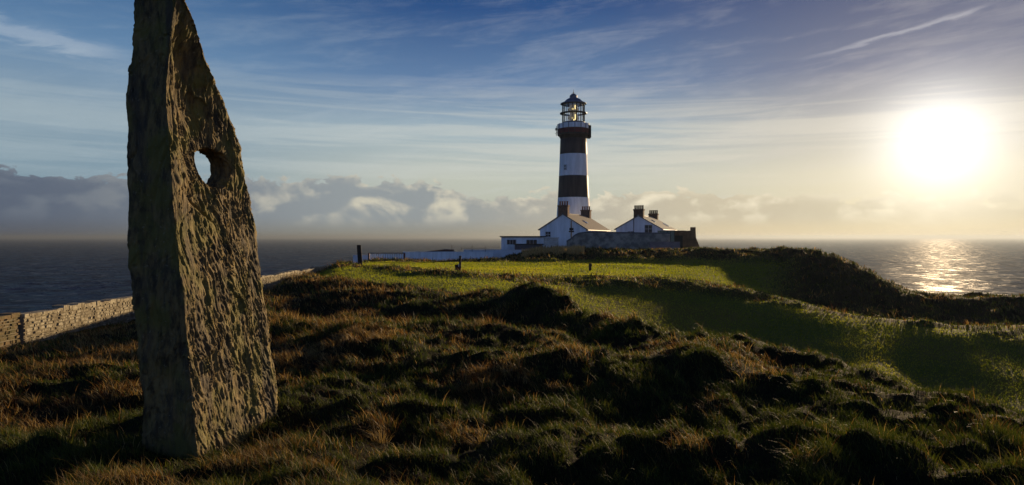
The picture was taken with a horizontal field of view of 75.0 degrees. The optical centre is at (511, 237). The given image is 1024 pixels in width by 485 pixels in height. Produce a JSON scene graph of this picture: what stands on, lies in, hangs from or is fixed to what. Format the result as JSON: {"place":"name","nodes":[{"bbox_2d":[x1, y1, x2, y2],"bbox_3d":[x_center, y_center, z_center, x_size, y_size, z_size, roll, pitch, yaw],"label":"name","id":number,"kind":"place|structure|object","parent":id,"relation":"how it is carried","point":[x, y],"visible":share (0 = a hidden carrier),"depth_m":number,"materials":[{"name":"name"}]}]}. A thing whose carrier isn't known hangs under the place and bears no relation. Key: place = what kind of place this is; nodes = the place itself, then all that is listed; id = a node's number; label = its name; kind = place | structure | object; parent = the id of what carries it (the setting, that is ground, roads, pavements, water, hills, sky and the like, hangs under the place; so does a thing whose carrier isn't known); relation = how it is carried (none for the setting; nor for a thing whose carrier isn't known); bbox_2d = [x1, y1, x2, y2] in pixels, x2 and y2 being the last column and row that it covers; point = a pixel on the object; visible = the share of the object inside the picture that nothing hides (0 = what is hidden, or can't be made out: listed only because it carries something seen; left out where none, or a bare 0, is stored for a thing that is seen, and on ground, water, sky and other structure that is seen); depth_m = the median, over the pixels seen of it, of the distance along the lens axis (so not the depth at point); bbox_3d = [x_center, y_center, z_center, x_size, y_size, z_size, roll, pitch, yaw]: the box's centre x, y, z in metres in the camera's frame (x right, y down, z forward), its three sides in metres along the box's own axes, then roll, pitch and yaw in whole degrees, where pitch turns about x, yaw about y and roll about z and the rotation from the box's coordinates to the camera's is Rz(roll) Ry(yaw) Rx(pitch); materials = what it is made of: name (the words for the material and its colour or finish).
{"place":"outdoors","nodes":[
{"label":"outdoors","id":0,"kind":"place"},
{"bbox_2d":[0,278,771,484],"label":"dry grass","id":1,"kind":"structure","parent":0,"point":[34,399],"depth_m":8.65,"materials":[{"name":"brown plant"}]},
{"bbox_2d":[0,247,1023,484],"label":"ground","id":2,"kind":"structure","parent":0,"point":[906,477],"depth_m":9.04,"materials":[{"name":"green plant"}]},
{"bbox_2d":[0,312,19,350],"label":"rubble wall","id":3,"kind":"structure","parent":2,"relation":"on","point":[9,326],"depth_m":29.42,"materials":[{"name":"beige stone"}]},
{"bbox_2d":[19,265,330,345],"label":"rubble wall","id":4,"kind":"structure","parent":2,"relation":"on","point":[49,323],"depth_m":34.09,"materials":[{"name":"stone"}]},
{"bbox_2d":[126,0,277,458],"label":"standing stone","id":5,"kind":"object","parent":2,"relation":"on","point":[207,373],"visible":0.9,"depth_m":5.88,"materials":[{"name":"grey stone"}]},
{"bbox_2d":[357,245,362,264],"bbox_3d":[-13.234,1.605,58.000,0.499,1.869,0.260,0,0,-8],"label":"timber post","id":6,"kind":"object","parent":2,"relation":"on","point":[359,253],"visible":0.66,"depth_m":57.87,"materials":[{"name":"brown wood"}]},
{"bbox_2d":[353,255,367,262],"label":"white wall","id":7,"kind":"structure","parent":2,"relation":"on","point":[355,258],"depth_m":108.00,"materials":[{"name":"white paint"}]},
{"bbox_2d":[368,253,404,259],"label":"picket railing","id":8,"kind":"object","parent":2,"relation":"on","point":[389,255],"visible":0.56,"depth_m":103.92,"materials":[{"name":"white paint"}]},
{"bbox_2d":[425,249,453,251],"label":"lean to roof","id":9,"kind":"object","parent":2,"relation":"on","point":[447,250],"visible":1,"depth_m":114.00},
{"bbox_2d":[403,252,492,259],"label":"white wall","id":10,"kind":"structure","parent":2,"relation":"on","point":[440,255],"depth_m":110.00,"materials":[{"name":"white paint"}]},
{"bbox_2d":[455,256,461,270],"bbox_3d":[-4.463,2.294,55.483,0.550,1.505,0.365,0,0,0],"label":"timber post","id":11,"kind":"object","parent":2,"relation":"on","point":[457,266],"visible":0.87,"depth_m":55.42,"materials":[{"name":"brown wood"}]},
{"bbox_2d":[463,249,500,256],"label":"white wall","id":12,"kind":"structure","parent":2,"relation":"on","point":[477,250],"depth_m":121.00,"materials":[{"name":"white paint"}]},
{"bbox_2d":[494,250,526,257],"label":"white wall","id":13,"kind":"structure","parent":2,"relation":"on","point":[499,253],"depth_m":111.50,"materials":[{"name":"white paint"}]},
{"bbox_2d":[500,236,545,249],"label":"flat roofed building","id":14,"kind":"structure","parent":2,"relation":"on","point":[508,242],"depth_m":118.00,"materials":[{"name":"white paint"}]},
{"bbox_2d":[507,240,515,244],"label":"window","id":15,"kind":"structure","parent":14,"relation":"in","point":[509,242],"depth_m":117.92,"materials":[{"name":"black glass"}]},
{"bbox_2d":[526,240,536,243],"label":"window","id":16,"kind":"structure","parent":14,"relation":"in","point":[527,241],"depth_m":117.92,"materials":[{"name":"black glass"}]},
{"bbox_2d":[514,244,543,249],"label":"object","id":17,"kind":"object","parent":2,"relation":"on","point":[520,246],"visible":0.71,"depth_m":114.50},
{"bbox_2d":[543,237,558,246],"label":"pale shed","id":18,"kind":"structure","parent":2,"relation":"on","point":[551,241],"depth_m":113.00,"materials":[{"name":"white paint"}]},
{"bbox_2d":[519,244,585,257],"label":"hedge","id":19,"kind":"object","parent":2,"relation":"on","point":[559,251],"visible":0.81,"depth_m":94.84,"materials":[{"name":"green plant"}]},
{"bbox_2d":[89,244,1023,345],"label":"rough grass","id":20,"kind":"structure","parent":2,"relation":"on","point":[608,277],"depth_m":56.29,"materials":[{"name":"green plant"}]},
{"bbox_2d":[104,255,1023,412],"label":"mown grass","id":21,"kind":"structure","parent":2,"relation":"on","point":[471,265],"depth_m":47.51,"materials":[{"name":"green plant"}]},
{"bbox_2d":[555,89,590,216],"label":"lighthouse","id":22,"kind":"object","parent":2,"relation":"on","point":[573,133],"visible":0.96,"depth_m":147.33,"materials":[{"name":"white paint"},{"name":"black paint"},{"name":"glass"}]},
{"bbox_2d":[538,201,609,246],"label":"gable house","id":23,"kind":"structure","parent":2,"relation":"on","point":[559,226],"depth_m":125.40,"materials":[{"name":"paint"}]},
{"bbox_2d":[545,231,550,236],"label":"window","id":24,"kind":"structure","parent":23,"relation":"in","point":[547,233],"depth_m":126.07,"materials":[{"name":"black glass"}]},
{"bbox_2d":[567,232,669,249],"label":"boundary wall","id":25,"kind":"structure","parent":2,"relation":"on","point":[628,240],"depth_m":108.00,"materials":[{"name":"grey stone"}]},
{"bbox_2d":[614,205,676,231],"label":"gable house","id":26,"kind":"structure","parent":2,"relation":"on","point":[641,222],"depth_m":131.29,"materials":[{"name":"white paint"}]},
{"bbox_2d":[644,225,652,231],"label":"window","id":27,"kind":"structure","parent":26,"relation":"in","point":[647,228],"depth_m":130.17,"materials":[{"name":"black glass"}]},
{"bbox_2d":[649,242,679,248],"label":"front wall","id":28,"kind":"structure","parent":2,"relation":"on","point":[654,245],"depth_m":106.00,"materials":[{"name":"grey stone"}]},
{"bbox_2d":[657,230,675,241],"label":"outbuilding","id":29,"kind":"structure","parent":2,"relation":"on","point":[672,235],"depth_m":116.00,"materials":[{"name":"white paint"}]},
{"bbox_2d":[675,227,699,247],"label":"ruined building","id":30,"kind":"structure","parent":2,"relation":"on","point":[686,239],"depth_m":119.00,"materials":[{"name":"stone"}]},
{"bbox_2d":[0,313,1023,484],"bbox_3d":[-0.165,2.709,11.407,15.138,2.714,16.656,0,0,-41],"label":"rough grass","id":31,"kind":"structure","parent":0,"point":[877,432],"depth_m":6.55,"materials":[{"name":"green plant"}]},
{"bbox_2d":[0,238,1023,312],"bbox_3d":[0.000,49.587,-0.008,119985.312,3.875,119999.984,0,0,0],"label":"sea","id":32,"kind":"structure","parent":0,"point":[37,274],"depth_m":1538.27,"materials":[{"name":"liquid"}]},
{"bbox_2d":[0,0,1023,237],"label":"sky","id":33,"kind":"structure","parent":0,"point":[349,118],"materials":[{"name":"blue"}]}
]}

